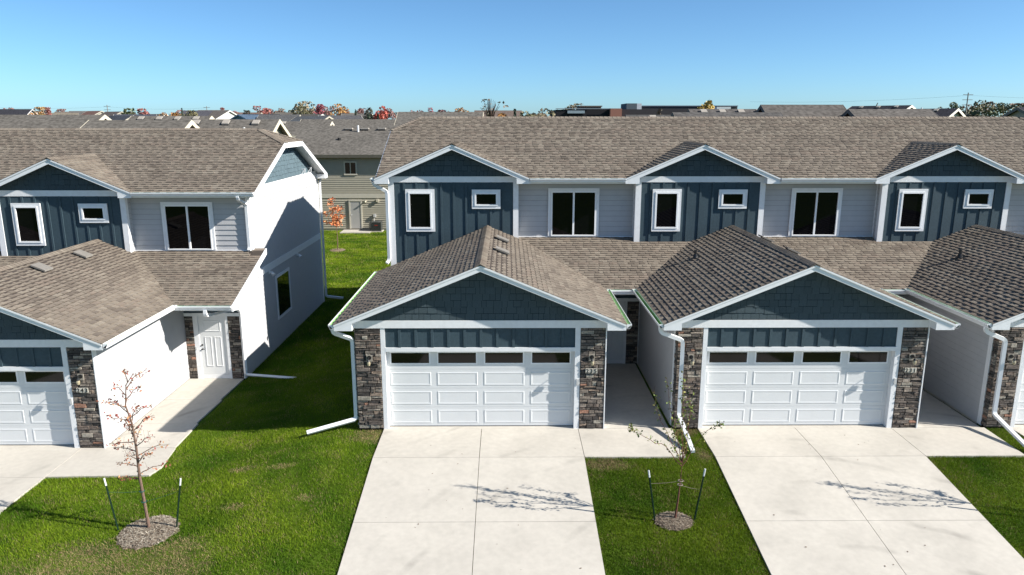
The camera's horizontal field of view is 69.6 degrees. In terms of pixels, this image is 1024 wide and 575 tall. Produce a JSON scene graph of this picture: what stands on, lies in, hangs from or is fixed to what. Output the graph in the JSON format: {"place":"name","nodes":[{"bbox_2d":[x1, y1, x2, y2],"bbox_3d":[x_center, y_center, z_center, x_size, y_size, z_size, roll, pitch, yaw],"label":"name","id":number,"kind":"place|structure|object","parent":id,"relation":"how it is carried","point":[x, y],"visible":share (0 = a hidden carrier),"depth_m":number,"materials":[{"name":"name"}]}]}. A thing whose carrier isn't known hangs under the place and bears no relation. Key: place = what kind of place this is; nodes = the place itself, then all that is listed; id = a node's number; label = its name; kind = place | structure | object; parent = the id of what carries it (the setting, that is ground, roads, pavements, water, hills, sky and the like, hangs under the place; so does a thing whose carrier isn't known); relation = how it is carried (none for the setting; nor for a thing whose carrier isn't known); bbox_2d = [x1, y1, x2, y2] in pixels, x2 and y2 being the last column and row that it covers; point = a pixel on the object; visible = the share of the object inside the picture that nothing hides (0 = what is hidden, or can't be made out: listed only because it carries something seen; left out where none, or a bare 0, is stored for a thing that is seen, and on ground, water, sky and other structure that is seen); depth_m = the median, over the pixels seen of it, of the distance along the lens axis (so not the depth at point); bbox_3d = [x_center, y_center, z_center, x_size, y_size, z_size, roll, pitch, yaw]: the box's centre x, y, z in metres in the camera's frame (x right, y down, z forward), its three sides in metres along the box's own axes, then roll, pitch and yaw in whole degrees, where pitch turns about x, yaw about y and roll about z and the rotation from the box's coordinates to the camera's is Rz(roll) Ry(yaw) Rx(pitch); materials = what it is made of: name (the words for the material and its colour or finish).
{"place":"outdoors","nodes":[
{"label":"outdoors","id":0,"kind":"place"},
{"bbox_2d":[0,445,81,513],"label":"driveway","id":1,"kind":"structure","parent":0,"point":[25,468],"depth_m":18.34,"materials":[{"name":"concrete"}]},
{"bbox_2d":[46,378,243,477],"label":"path","id":2,"kind":"structure","parent":0,"point":[181,412],"depth_m":20.08,"materials":[{"name":"concrete"}]},
{"bbox_2d":[0,360,383,574],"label":"grass","id":3,"kind":"structure","parent":0,"point":[285,388],"depth_m":16.88,"materials":[{"name":"green plant"}]},
{"bbox_2d":[255,295,354,371],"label":"grass","id":4,"kind":"structure","parent":0,"point":[315,339],"depth_m":27.86,"materials":[{"name":"green plant"}]},
{"bbox_2d":[321,230,390,295],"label":"grass","id":5,"kind":"structure","parent":0,"point":[356,246],"depth_m":45.42,"materials":[{"name":"green plant"}]},
{"bbox_2d":[337,425,604,574],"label":"driveway","id":6,"kind":"structure","parent":0,"point":[537,517],"depth_m":16.01,"materials":[{"name":"concrete"}]},
{"bbox_2d":[0,231,1023,574],"bbox_3d":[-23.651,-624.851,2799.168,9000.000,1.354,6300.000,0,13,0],"label":"ground","id":7,"kind":"structure","parent":0,"point":[156,557],"depth_m":16.14,"materials":[{"name":"plant"}]},
{"bbox_2d":[0,109,37,114],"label":"distant house","id":8,"kind":"structure","parent":7,"relation":"on","point":[15,111],"depth_m":161.94,"materials":[{"name":"grey"}]},
{"bbox_2d":[28,107,44,114],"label":"autumn tree","id":9,"kind":"object","parent":7,"relation":"on","point":[40,109],"visible":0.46,"depth_m":162.55,"materials":[{"name":"orange plant"}]},
{"bbox_2d":[44,107,51,114],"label":"autumn tree","id":10,"kind":"object","parent":7,"relation":"on","point":[48,111],"visible":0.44,"depth_m":167.66,"materials":[{"name":"red plant"}]},
{"bbox_2d":[0,115,110,127],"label":"ranch house","id":11,"kind":"structure","parent":7,"relation":"on","point":[42,121],"depth_m":47.85,"materials":[{"name":"grey"}]},
{"bbox_2d":[51,113,78,114],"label":"distant house","id":12,"kind":"structure","parent":7,"relation":"on","point":[65,113],"depth_m":201.47,"materials":[{"name":"grey"}]},
{"bbox_2d":[81,111,103,114],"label":"distant house","id":13,"kind":"structure","parent":7,"relation":"on","point":[93,112],"depth_m":200.17,"materials":[{"name":"brown"}]},
{"bbox_2d":[103,478,118,529],"bbox_3d":[-8.436,4.568,15.514,0.195,1.207,0.043,0,13,0],"label":"tree stake","id":14,"kind":"object","parent":7,"relation":"on","point":[105,483],"visible":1,"depth_m":15.50,"materials":[{"name":"green paint"}]},
{"bbox_2d":[100,111,123,115],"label":"distant house","id":15,"kind":"structure","parent":7,"relation":"on","point":[110,113],"depth_m":181.08,"materials":[{"name":"grey"}]},
{"bbox_2d":[108,115,133,119],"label":"distant house","id":16,"kind":"structure","parent":7,"relation":"on","point":[119,117],"depth_m":123.20,"materials":[{"name":"grey"}]},
{"bbox_2d":[121,108,135,113],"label":"autumn tree","id":17,"kind":"object","parent":7,"relation":"on","point":[129,111],"visible":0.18,"depth_m":162.63,"materials":[{"name":"green plant"}]},
{"bbox_2d":[95,367,170,527],"bbox_3d":[-7.814,3.401,15.312,1.349,3.575,0.699,0,13,0],"label":"maple sapling","id":18,"kind":"object","parent":7,"relation":"on","point":[133,432],"visible":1,"depth_m":15.19,"materials":[{"name":"brown plant"}]},
{"bbox_2d":[113,114,156,115],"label":"distant house","id":19,"kind":"structure","parent":7,"relation":"on","point":[135,114],"depth_m":143.63,"materials":[{"name":"grey"}]},
{"bbox_2d":[80,120,199,127],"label":"ranch house","id":20,"kind":"structure","parent":7,"relation":"on","point":[139,124],"depth_m":39.42,"materials":[{"name":"grey"}]},
{"bbox_2d":[137,108,149,113],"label":"autumn tree","id":21,"kind":"object","parent":7,"relation":"on","point":[145,111],"visible":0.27,"depth_m":171.67,"materials":[{"name":"red plant"}]},
{"bbox_2d":[116,515,179,549],"bbox_3d":[-7.651,5.151,15.549,1.307,0.193,1.128,0,13,0],"label":"mulch ring","id":22,"kind":"object","parent":7,"relation":"on","point":[137,534],"visible":0.97,"depth_m":15.47,"materials":[{"name":"wood"}]},
{"bbox_2d":[176,478,181,527],"bbox_3d":[-7.018,4.540,15.511,0.233,1.143,0.043,0,13,0],"label":"tree stake","id":23,"kind":"object","parent":22,"relation":"on","point":[178,502],"visible":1,"depth_m":15.50,"materials":[{"name":"green paint"}]},
{"bbox_2d":[159,112,179,115],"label":"autumn tree","id":24,"kind":"object","parent":7,"relation":"on","point":[174,114],"visible":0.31,"depth_m":162.65,"materials":[{"name":"orange plant"}]},
{"bbox_2d":[128,116,213,119],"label":"ranch house","id":25,"kind":"structure","parent":7,"relation":"on","point":[165,117],"depth_m":54.15,"materials":[{"name":"grey"}]},
{"bbox_2d":[0,128,342,447],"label":"townhouse row","id":26,"kind":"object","parent":7,"relation":"on","point":[172,260],"visible":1,"depth_m":24.45,"materials":[{"name":"grey"}]},
{"bbox_2d":[10,203,45,245],"bbox_3d":[-16.169,-2.103,24.630,0.968,1.422,0.064,0,13,0],"label":"window","id":27,"kind":"structure","parent":26,"relation":"in","point":[27,217],"depth_m":24.63,"materials":[{"name":"white paint"}]},
{"bbox_2d":[0,371,73,444],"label":"garage door","id":28,"kind":"structure","parent":26,"relation":"in","point":[34,406],"depth_m":19.24,"materials":[{"name":"white plastic"}]},
{"bbox_2d":[78,203,108,222],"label":"window","id":29,"kind":"structure","parent":26,"relation":"in","point":[90,212],"depth_m":24.57,"materials":[{"name":"white paint"}]},
{"bbox_2d":[160,202,215,249],"bbox_3d":[-10.988,-2.086,25.023,1.735,1.633,0.064,0,13,0],"label":"window","id":30,"kind":"structure","parent":26,"relation":"in","point":[186,225],"depth_m":25.03,"materials":[{"name":"black glass"}]},
{"bbox_2d":[197,316,228,374],"bbox_3d":[-9.833,1.921,24.281,0.879,2.015,0.093,0,13,0],"label":"entry door","id":31,"kind":"structure","parent":26,"relation":"in","point":[212,333],"depth_m":24.29,"materials":[{"name":"white metal"}]},
{"bbox_2d":[275,267,291,319],"bbox_3d":[-8.889,0.211,28.721,0.039,1.700,1.750,0,13,0],"label":"window","id":32,"kind":"structure","parent":26,"relation":"in","point":[282,280],"depth_m":28.68,"materials":[{"name":"black glass"}]},
{"bbox_2d":[178,110,197,115],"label":"autumn tree","id":33,"kind":"object","parent":7,"relation":"on","point":[191,113],"visible":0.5,"depth_m":157.39,"materials":[{"name":"green plant"}]},
{"bbox_2d":[183,110,211,115],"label":"distant house","id":34,"kind":"structure","parent":7,"relation":"on","point":[203,113],"depth_m":162.15,"materials":[{"name":"grey"}]},
{"bbox_2d":[209,110,236,118],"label":"distant house","id":35,"kind":"structure","parent":7,"relation":"on","point":[224,114],"depth_m":161.24,"materials":[{"name":"white"}]},
{"bbox_2d":[178,119,291,136],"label":"ranch house","id":36,"kind":"structure","parent":7,"relation":"on","point":[276,125],"depth_m":43.46,"materials":[{"name":"grey"}]},
{"bbox_2d":[231,114,257,118],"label":"distant house","id":37,"kind":"structure","parent":7,"relation":"on","point":[241,116],"depth_m":131.43,"materials":[{"name":"blue"}]},
{"bbox_2d":[234,112,261,113],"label":"distant house","id":38,"kind":"structure","parent":7,"relation":"on","point":[248,113],"depth_m":182.55,"materials":[{"name":"grey"}]},
{"bbox_2d":[252,106,272,113],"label":"autumn tree","id":39,"kind":"object","parent":7,"relation":"on","point":[264,110],"visible":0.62,"depth_m":191.54,"materials":[{"name":"red plant"}]},
{"bbox_2d":[257,115,300,120],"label":"distant house","id":40,"kind":"structure","parent":7,"relation":"on","point":[285,117],"depth_m":133.30,"materials":[{"name":"grey"}]},
{"bbox_2d":[274,112,295,114],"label":"distant house","id":41,"kind":"structure","parent":7,"relation":"on","point":[284,113],"depth_m":186.97,"materials":[{"name":"grey"}]},
{"bbox_2d":[291,101,315,114],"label":"autumn tree","id":42,"kind":"object","parent":7,"relation":"on","point":[309,108],"visible":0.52,"depth_m":181.42,"materials":[{"name":"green plant"}]},
{"bbox_2d":[297,106,309,113],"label":"autumn tree","id":43,"kind":"object","parent":7,"relation":"on","point":[304,112],"visible":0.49,"depth_m":172.44,"materials":[{"name":"green plant"}]},
{"bbox_2d":[282,121,333,137],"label":"ranch house","id":44,"kind":"structure","parent":7,"relation":"on","point":[293,128],"depth_m":65.75,"materials":[{"name":"grey"}]},
{"bbox_2d":[297,114,322,115],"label":"distant house","id":45,"kind":"structure","parent":7,"relation":"on","point":[309,114],"depth_m":148.32,"materials":[{"name":"grey"}]},
{"bbox_2d":[290,116,332,120],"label":"distant house","id":46,"kind":"structure","parent":7,"relation":"on","point":[297,118],"depth_m":114.66,"materials":[{"name":"grey"}]},
{"bbox_2d":[312,104,324,113],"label":"autumn tree","id":47,"kind":"object","parent":7,"relation":"on","point":[319,108],"visible":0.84,"depth_m":176.99,"materials":[{"name":"red plant"}]},
{"bbox_2d":[322,106,333,114],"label":"autumn tree","id":48,"kind":"object","parent":7,"relation":"on","point":[328,112],"visible":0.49,"depth_m":187.10,"materials":[{"name":"red plant"}]},
{"bbox_2d":[322,197,344,248],"bbox_3d":[-11.692,-4.117,47.917,1.738,3.517,0.992,-4,13,-18],"label":"maple sapling","id":49,"kind":"object","parent":7,"relation":"on","point":[335,217],"visible":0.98,"depth_m":47.79,"materials":[{"name":"orange plant"}]},
{"bbox_2d":[330,103,349,114],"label":"autumn tree","id":50,"kind":"object","parent":7,"relation":"on","point":[339,110],"visible":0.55,"depth_m":181.67,"materials":[{"name":"orange plant"}]},
{"bbox_2d":[318,115,362,118],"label":"distant house","id":51,"kind":"structure","parent":7,"relation":"on","point":[346,116],"depth_m":126.48,"materials":[{"name":"grey"}]},
{"bbox_2d":[295,125,399,230],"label":"olive house","id":52,"kind":"structure","parent":7,"relation":"on","point":[348,157],"depth_m":56.54,"materials":[{"name":"beige"}]},
{"bbox_2d":[343,161,356,174],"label":"window","id":53,"kind":"structure","parent":52,"relation":"in","point":[350,167],"depth_m":55.93,"materials":[{"name":"glass"}]},
{"bbox_2d":[350,201,360,227],"bbox_3d":[-12.021,-5.589,56.718,0.800,2.100,0.035,0,13,0],"label":"back door","id":54,"kind":"structure","parent":52,"relation":"in","point":[355,208],"depth_m":56.69,"materials":[{"name":"grey metal"}]},
{"bbox_2d":[300,119,395,124],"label":"ranch house","id":55,"kind":"structure","parent":7,"relation":"on","point":[363,121],"depth_m":73.69,"materials":[{"name":"grey"}]},
{"bbox_2d":[340,230,370,233],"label":"patio slab","id":56,"kind":"structure","parent":7,"relation":"on","point":[355,231],"depth_m":55.98,"materials":[{"name":"concrete"}]},
{"bbox_2d":[341,113,372,118],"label":"distant house","id":57,"kind":"structure","parent":7,"relation":"on","point":[362,114],"depth_m":177.59,"materials":[{"name":"grey"}]},
{"bbox_2d":[363,107,372,118],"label":"autumn tree","id":58,"kind":"object","parent":7,"relation":"on","point":[367,112],"visible":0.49,"depth_m":132.09,"materials":[{"name":"green plant"}]},
{"bbox_2d":[371,221,383,232],"bbox_3d":[-10.327,-4.662,56.384,0.900,0.800,0.900,0,13,0],"label":"condenser unit","id":59,"kind":"object","parent":7,"relation":"on","point":[376,226],"visible":1,"depth_m":56.03,"materials":[{"name":"grey metal"}]},
{"bbox_2d":[373,106,388,118],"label":"autumn tree","id":60,"kind":"object","parent":7,"relation":"on","point":[382,113],"visible":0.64,"depth_m":126.35,"materials":[{"name":"red plant"}]},
{"bbox_2d":[386,108,395,118],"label":"autumn tree","id":61,"kind":"object","parent":7,"relation":"on","point":[390,114],"visible":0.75,"depth_m":202.12,"materials":[{"name":"red plant"}]},
{"bbox_2d":[394,112,483,124],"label":"ranch house","id":62,"kind":"structure","parent":7,"relation":"on","point":[403,117],"depth_m":67.56,"materials":[{"name":"grey"}]},
{"bbox_2d":[480,99,508,116],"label":"autumn tree","id":63,"kind":"object","parent":7,"relation":"on","point":[489,112],"visible":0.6,"depth_m":105.01,"materials":[{"name":"brown plant"}]},
{"bbox_2d":[474,110,521,116],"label":"distant house","id":64,"kind":"structure","parent":7,"relation":"on","point":[510,113],"depth_m":211.17,"materials":[{"name":"grey"}]},
{"bbox_2d":[524,108,554,116],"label":"autumn tree","id":65,"kind":"object","parent":7,"relation":"on","point":[541,114],"visible":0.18,"depth_m":153.18,"materials":[{"name":"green plant"}]},
{"bbox_2d":[566,103,581,109],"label":"autumn tree","id":66,"kind":"object","parent":7,"relation":"on","point":[576,104],"visible":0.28,"depth_m":201.28,"materials":[{"name":"orange plant"}]},
{"bbox_2d":[550,103,737,116],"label":"school building","id":67,"kind":"structure","parent":7,"relation":"on","point":[623,110],"depth_m":163.95,"materials":[{"name":"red brick"}]},
{"bbox_2d":[625,115,670,116],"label":"ranch house","id":68,"kind":"structure","parent":7,"relation":"on","point":[647,115],"depth_m":47.81,"materials":[{"name":"grey"}]},
{"bbox_2d":[306,116,1023,452],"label":"townhouse row","id":69,"kind":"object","parent":7,"relation":"on","point":[786,270],"visible":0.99,"depth_m":22.06,"materials":[{"name":"grey"}]},
{"bbox_2d":[405,189,434,231],"bbox_3d":[-3.082,-2.586,24.761,0.968,1.422,0.064,0,13,0],"label":"window","id":70,"kind":"structure","parent":69,"relation":"in","point":[420,203],"depth_m":24.76,"materials":[{"name":"black glass"}]},
{"bbox_2d":[387,351,573,425],"bbox_3d":[-0.817,2.640,19.374,4.876,2.104,0.062,0,13,0],"label":"garage door","id":71,"kind":"structure","parent":69,"relation":"in","point":[425,388],"depth_m":19.36,"materials":[{"name":"white plastic"}]},
{"bbox_2d":[472,190,499,208],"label":"window","id":72,"kind":"structure","parent":69,"relation":"in","point":[481,199],"depth_m":24.70,"materials":[{"name":"white paint"}]},
{"bbox_2d":[548,188,599,235],"bbox_3d":[2.099,-2.568,25.153,1.735,1.633,0.064,0,13,0],"label":"window","id":73,"kind":"structure","parent":69,"relation":"in","point":[571,211],"depth_m":25.16,"materials":[{"name":"black glass"}]},
{"bbox_2d":[606,301,623,359],"bbox_3d":[3.253,1.433,24.436,0.879,2.015,0.042,0,13,0],"label":"entry door","id":74,"kind":"structure","parent":69,"relation":"in","point":[614,338],"depth_m":24.53,"materials":[{"name":"grey metal"}]},
{"bbox_2d":[651,189,681,230],"bbox_3d":[5.201,-2.597,24.819,0.968,1.422,0.064,0,13,0],"label":"window","id":75,"kind":"structure","parent":69,"relation":"in","point":[666,203],"depth_m":24.81,"materials":[{"name":"black glass"}]},
{"bbox_2d":[718,189,747,208],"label":"window","id":76,"kind":"structure","parent":69,"relation":"in","point":[728,198],"depth_m":24.75,"materials":[{"name":"white paint"}]},
{"bbox_2d":[702,351,891,424],"bbox_3d":[7.466,2.629,19.432,4.876,2.104,0.062,0,13,0],"label":"garage door","id":77,"kind":"structure","parent":69,"relation":"in","point":[742,387],"depth_m":19.41,"materials":[{"name":"white plastic"}]},
{"bbox_2d":[788,188,842,235],"bbox_3d":[10.381,-2.580,25.211,1.735,1.633,0.064,0,13,0],"label":"window","id":78,"kind":"structure","parent":69,"relation":"in","point":[813,211],"depth_m":25.22,"materials":[{"name":"glass"}]},
{"bbox_2d":[894,189,928,230],"bbox_3d":[13.483,-2.609,24.877,0.968,1.422,0.064,0,13,0],"label":"window","id":79,"kind":"structure","parent":69,"relation":"in","point":[912,203],"depth_m":24.87,"materials":[{"name":"glass"}]},
{"bbox_2d":[962,189,993,208],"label":"window","id":80,"kind":"structure","parent":69,"relation":"in","point":[973,198],"depth_m":24.81,"materials":[{"name":"white paint"}]},
{"bbox_2d":[1015,370,1023,423],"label":"garage door","id":81,"kind":"structure","parent":69,"relation":"in","point":[1019,419],"depth_m":19.58,"materials":[{"name":"white plastic"}]},
{"bbox_2d":[652,510,694,530],"bbox_3d":[3.418,4.928,15.591,0.886,0.133,0.691,0,13,0],"label":"mulch ring","id":82,"kind":"object","parent":7,"relation":"on","point":[669,521],"visible":0.99,"depth_m":15.53,"materials":[{"name":"wood"}]},
{"bbox_2d":[648,470,655,520],"bbox_3d":[2.936,4.373,15.479,0.217,1.169,0.043,0,13,0],"label":"tree stake","id":83,"kind":"object","parent":82,"relation":"on","point":[651,495],"visible":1,"depth_m":15.47,"materials":[{"name":"green paint"}]},
{"bbox_2d":[628,371,723,517],"bbox_3d":[3.376,3.323,15.309,1.993,3.286,0.817,-6,14,-26],"label":"crabapple sapling","id":84,"kind":"object","parent":82,"relation":"on","point":[676,436],"visible":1,"depth_m":15.20,"materials":[{"name":"brown plant"}]},
{"bbox_2d":[693,469,705,519],"bbox_3d":[3.951,4.358,15.508,0.201,1.180,0.043,0,13,0],"label":"tree stake","id":85,"kind":"object","parent":7,"relation":"on","point":[699,494],"visible":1,"depth_m":15.50,"materials":[{"name":"green paint"}]},
{"bbox_2d":[697,100,714,108],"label":"autumn tree","id":86,"kind":"object","parent":7,"relation":"on","point":[708,106],"visible":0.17,"depth_m":75.04,"materials":[{"name":"yellow plant"}]},
{"bbox_2d":[687,109,756,111],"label":"ranch house","id":87,"kind":"structure","parent":7,"relation":"on","point":[721,110],"depth_m":48.52,"materials":[{"name":"grey"}]},
{"bbox_2d":[671,112,783,116],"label":"ranch house","id":88,"kind":"structure","parent":7,"relation":"on","point":[727,114],"depth_m":40.85,"materials":[{"name":"grey"}]},
{"bbox_2d":[756,105,848,116],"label":"ranch house","id":89,"kind":"structure","parent":7,"relation":"on","point":[812,110],"depth_m":46.27,"materials":[{"name":"grey"}]},
{"bbox_2d":[848,105,915,108],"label":"ranch house","id":90,"kind":"structure","parent":7,"relation":"on","point":[887,107],"depth_m":85.88,"materials":[{"name":"grey"}]},
{"bbox_2d":[842,109,937,116],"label":"ranch house","id":91,"kind":"structure","parent":7,"relation":"on","point":[889,112],"depth_m":44.59,"materials":[{"name":"grey"}]},
{"bbox_2d":[921,108,965,116],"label":"ranch house","id":92,"kind":"structure","parent":7,"relation":"on","point":[950,112],"depth_m":71.74,"materials":[{"name":"grey"}]},
{"bbox_2d":[949,102,962,109],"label":"autumn tree","id":93,"kind":"object","parent":7,"relation":"on","point":[951,104],"visible":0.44,"depth_m":197.14,"materials":[{"name":"green plant"}]},
{"bbox_2d":[966,110,985,116],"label":"autumn tree","id":94,"kind":"object","parent":7,"relation":"on","point":[974,113],"visible":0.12,"depth_m":161.53,"materials":[{"name":"green plant"}]},
{"bbox_2d":[960,101,994,114],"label":"autumn tree","id":95,"kind":"object","parent":7,"relation":"on","point":[968,105],"visible":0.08,"depth_m":202.35,"materials":[{"name":"green plant"}]},
{"bbox_2d":[969,100,1003,116],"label":"autumn tree","id":96,"kind":"object","parent":7,"relation":"on","point":[983,107],"visible":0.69,"depth_m":192.75,"materials":[{"name":"green plant"}]},
{"bbox_2d":[976,111,1001,116],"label":"autumn tree","id":97,"kind":"object","parent":7,"relation":"on","point":[991,113],"visible":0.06,"depth_m":163.63,"materials":[{"name":"green plant"}]},
{"bbox_2d":[994,102,1007,113],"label":"autumn tree","id":98,"kind":"object","parent":7,"relation":"on","point":[1005,110],"visible":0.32,"depth_m":203.18,"materials":[{"name":"green plant"}]},
{"bbox_2d":[1000,107,1023,117],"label":"ranch house","id":99,"kind":"structure","parent":7,"relation":"on","point":[1017,112],"depth_m":62.65,"materials":[{"name":"grey"}]},
{"bbox_2d":[1000,104,1023,114],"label":"autumn tree","id":100,"kind":"object","parent":7,"relation":"on","point":[1009,108],"visible":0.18,"depth_m":198.26,"materials":[{"name":"green plant"}]},
{"bbox_2d":[0,0,1023,118],"label":"sky","id":101,"kind":"structure","parent":0,"point":[156,56],"materials":[{"name":"blue"}]},
{"bbox_2d":[578,363,684,458],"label":"path","id":102,"kind":"structure","parent":0,"point":[629,399],"depth_m":19.65,"materials":[{"name":"concrete"}]},
{"bbox_2d":[585,429,769,574],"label":"grass","id":103,"kind":"structure","parent":0,"point":[637,476],"depth_m":15.77,"materials":[{"name":"green plant"}]},
{"bbox_2d":[698,425,1023,574],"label":"driveway","id":104,"kind":"structure","parent":0,"point":[834,499],"depth_m":16.06,"materials":[{"name":"concrete"}]},
{"bbox_2d":[892,389,1023,457],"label":"path","id":105,"kind":"structure","parent":0,"point":[942,429],"depth_m":18.97,"materials":[{"name":"concrete"}]},
{"bbox_2d":[927,428,1023,557],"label":"grass","id":106,"kind":"structure","parent":0,"point":[949,471],"depth_m":16.92,"materials":[{"name":"green plant"}]},
{"bbox_2d":[1011,424,1023,436],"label":"driveway","id":107,"kind":"structure","parent":0,"point":[1019,428],"depth_m":19.46,"materials":[{"name":"concrete"}]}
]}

